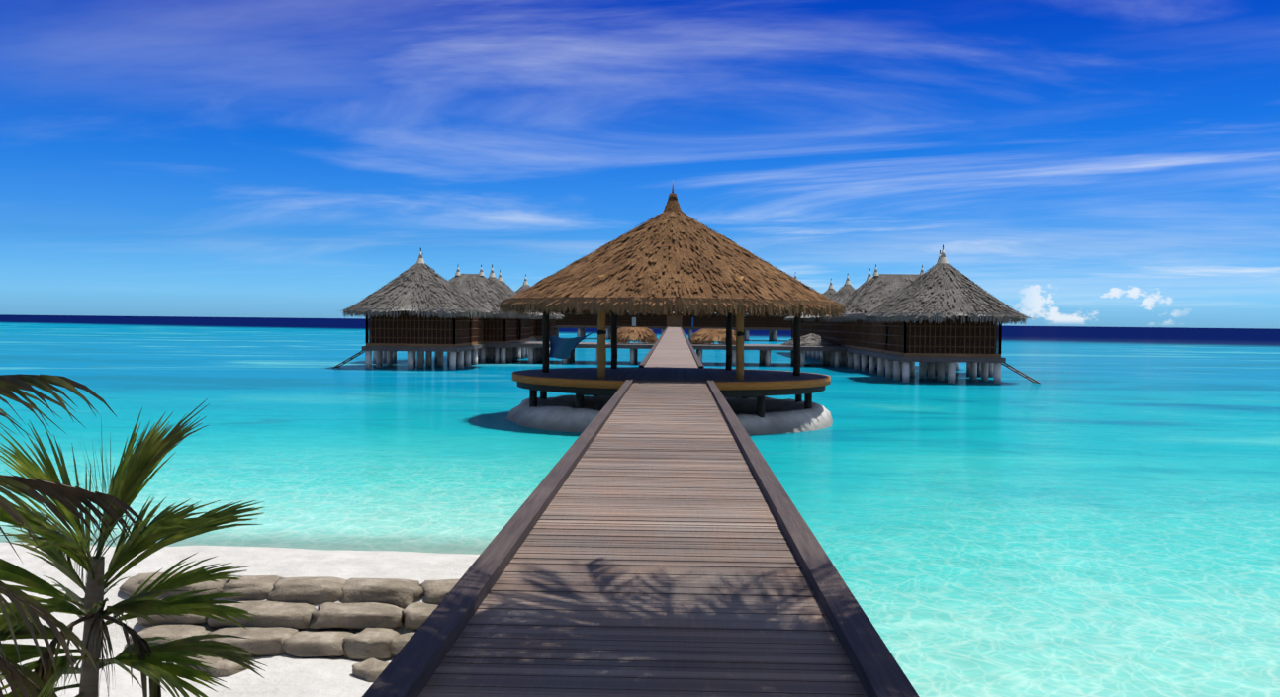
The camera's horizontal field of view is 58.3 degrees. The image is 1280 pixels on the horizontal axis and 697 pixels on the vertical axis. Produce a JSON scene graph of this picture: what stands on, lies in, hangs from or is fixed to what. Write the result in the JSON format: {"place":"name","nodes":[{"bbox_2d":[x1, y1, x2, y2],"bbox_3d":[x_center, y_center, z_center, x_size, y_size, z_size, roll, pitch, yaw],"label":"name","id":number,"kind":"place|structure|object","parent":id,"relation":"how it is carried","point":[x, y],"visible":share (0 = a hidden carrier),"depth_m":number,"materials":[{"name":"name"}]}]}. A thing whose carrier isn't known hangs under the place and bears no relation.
{"place":"outdoors","nodes":[
{"label":"outdoors","id":0,"kind":"place"},
{"bbox_2d":[0,543,483,696],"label":"beach","id":1,"kind":"structure","parent":0,"point":[286,676],"depth_m":11.51,"materials":[{"name":"white sand"}]},
{"bbox_2d":[0,373,147,696],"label":"palm","id":2,"kind":"object","parent":1,"relation":"on","point":[64,495],"visible":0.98,"depth_m":4.50,"materials":[{"name":"green plant"}]},
{"bbox_2d":[0,398,267,696],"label":"palm","id":3,"kind":"object","parent":1,"relation":"on","point":[154,664],"visible":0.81,"depth_m":4.95,"materials":[{"name":"green plant"}]},
{"bbox_2d":[118,572,459,682],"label":"sandbags","id":4,"kind":"object","parent":1,"relation":"on","point":[373,609],"visible":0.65,"depth_m":10.64,"materials":[{"name":"woven sandbag fabric"}]},
{"bbox_2d":[0,314,1279,696],"bbox_3d":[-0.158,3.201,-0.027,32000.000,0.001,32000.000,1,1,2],"label":"water","id":5,"kind":"structure","parent":0,"point":[1094,512],"depth_m":25.24,"materials":[{"name":"teal liquid"}]},
{"bbox_2d":[505,394,832,435],"bbox_3d":[0.990,2.794,37.662,11.079,2.265,11.219,1,1,2],"label":"pavilion rock base","id":6,"kind":"object","parent":5,"relation":"in","point":[564,413],"visible":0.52,"depth_m":34.60,"materials":[{"name":"grey stone"}]},
{"bbox_2d":[517,381,824,418],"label":"supports","id":7,"kind":"object","parent":6,"relation":"on","point":[759,395],"visible":0.23,"depth_m":33.78,"materials":[{"name":"brown wood"}]},
{"bbox_2d":[514,367,827,382],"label":"gazebo deck","id":8,"kind":"structure","parent":7,"relation":"on","point":[675,374],"depth_m":36.88,"materials":[{"name":"brown wood"}]},
{"bbox_2d":[597,274,743,380],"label":"support posts","id":9,"kind":"object","parent":8,"relation":"on","point":[601,316],"visible":0.58,"depth_m":33.89,"materials":[{"name":"brown wood"}]},
{"bbox_2d":[495,210,846,318],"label":"pavilion roof","id":10,"kind":"structure","parent":9,"relation":"on","point":[677,263],"depth_m":34.07,"materials":[{"name":"brown wicker"}]},
{"bbox_2d":[548,330,596,359],"bbox_3d":[-2.119,-0.121,35.886,0.115,0.950,3.836,0,2,-27],"label":"hammock","id":11,"kind":"object","parent":10,"relation":"attached to","point":[560,348],"visible":1,"depth_m":36.46,"materials":[{"name":"blue fabric"}]},
{"bbox_2d":[662,192,681,212],"bbox_3d":[1.066,-4.730,37.429,0.656,0.640,0.656,1,1,2],"label":"roof cap","id":12,"kind":"object","parent":10,"relation":"on","point":[673,205],"visible":0.75,"depth_m":37.26,"materials":[{"name":"brown wicker"}]},
{"bbox_2d":[597,330,744,336],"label":"pavilion post straps","id":13,"kind":"object","parent":9,"relation":"attached to","point":[740,333],"visible":0.92,"depth_m":33.86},
{"bbox_2d":[542,280,801,375],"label":"support posts","id":14,"kind":"object","parent":8,"relation":"on","point":[728,364],"visible":0.73,"depth_m":37.60,"materials":[{"name":"black wood"}]},
{"bbox_2d":[512,366,830,390],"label":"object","id":15,"kind":"structure","parent":7,"relation":"attached to","point":[724,386],"depth_m":33.39,"materials":[{"name":"brown wood"}]},
{"bbox_2d":[365,328,1001,383],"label":"piles","id":16,"kind":"object","parent":5,"relation":"in","point":[894,370],"visible":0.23,"depth_m":78.55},
{"bbox_2d":[639,326,704,368],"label":"walkway edges","id":17,"kind":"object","parent":16,"relation":"on","point":[651,351],"depth_m":56.92,"materials":[{"name":"wood"}]},
{"bbox_2d":[643,327,699,368],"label":"walk","id":18,"kind":"structure","parent":16,"relation":"on","point":[672,349],"depth_m":58.75,"materials":[{"name":"wood"}]},
{"bbox_2d":[365,325,1001,358],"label":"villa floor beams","id":19,"kind":"structure","parent":16,"relation":"on","point":[850,346],"depth_m":73.05,"materials":[{"name":"wood"}]},
{"bbox_2d":[362,326,1005,363],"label":"deck beams","id":20,"kind":"structure","parent":16,"relation":"on","point":[534,343],"depth_m":83.59,"materials":[{"name":"wood"}]},
{"bbox_2d":[333,310,1040,383],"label":"frames","id":21,"kind":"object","parent":16,"relation":"on","point":[887,336],"visible":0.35,"depth_m":75.72,"materials":[{"name":"brown wood"}]},
{"bbox_2d":[632,317,636,326],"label":"reception sign","id":22,"kind":"object","parent":21,"relation":"attached to","point":[633,321],"visible":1,"depth_m":199.49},
{"bbox_2d":[608,327,735,345],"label":"thatch","id":23,"kind":"object","parent":21,"relation":"on","point":[645,335],"visible":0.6,"depth_m":86.63,"materials":[{"name":"brown wicker"}]},
{"bbox_2d":[666,313,682,327],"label":"door","id":24,"kind":"structure","parent":21,"relation":"attached to","point":[674,320],"depth_m":199.59,"materials":[{"name":"brown wood"}]},
{"bbox_2d":[340,263,1036,324],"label":"thatched roofs","id":25,"kind":"structure","parent":21,"relation":"on","point":[941,291],"depth_m":72.47,"materials":[{"name":"wicker"}]},
{"bbox_2d":[416,249,948,288],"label":"roof finials","id":26,"kind":"object","parent":25,"relation":"on","point":[942,258],"visible":0.79,"depth_m":87.58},
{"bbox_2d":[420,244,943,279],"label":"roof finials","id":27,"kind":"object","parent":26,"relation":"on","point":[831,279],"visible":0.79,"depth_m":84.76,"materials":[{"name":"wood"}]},
{"bbox_2d":[781,333,840,346],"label":"rock","id":28,"kind":"object","parent":21,"relation":"on","point":[811,339],"visible":0.75,"depth_m":86.73,"materials":[{"name":"grey stone"}]},
{"bbox_2d":[0,0,1279,329],"label":"sky","id":29,"kind":"structure","parent":0,"point":[1102,163],"materials":[{"name":"blue"}]},
{"bbox_2d":[417,380,867,696],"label":"boardwalk planks","id":30,"kind":"object","parent":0,"point":[655,556],"visible":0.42,"depth_m":7.27,"materials":[{"name":"wood"}]},
{"bbox_2d":[369,310,997,354],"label":"bungalow walls","id":31,"kind":"structure","parent":0,"point":[565,321],"depth_m":73.21,"materials":[{"name":"brown wood"}]},
{"bbox_3d":[0.368,2.565,17.155,2.300,2.475,31.400,1,1,2],"label":"boardwalk","id":32,"kind":"object","parent":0,"visible":0},
{"bbox_2d":[362,377,919,696],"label":"boardwalk curbs","id":33,"kind":"structure","parent":32,"relation":"on","point":[410,670],"depth_m":6.95,"materials":[{"name":"wood"}]}
]}

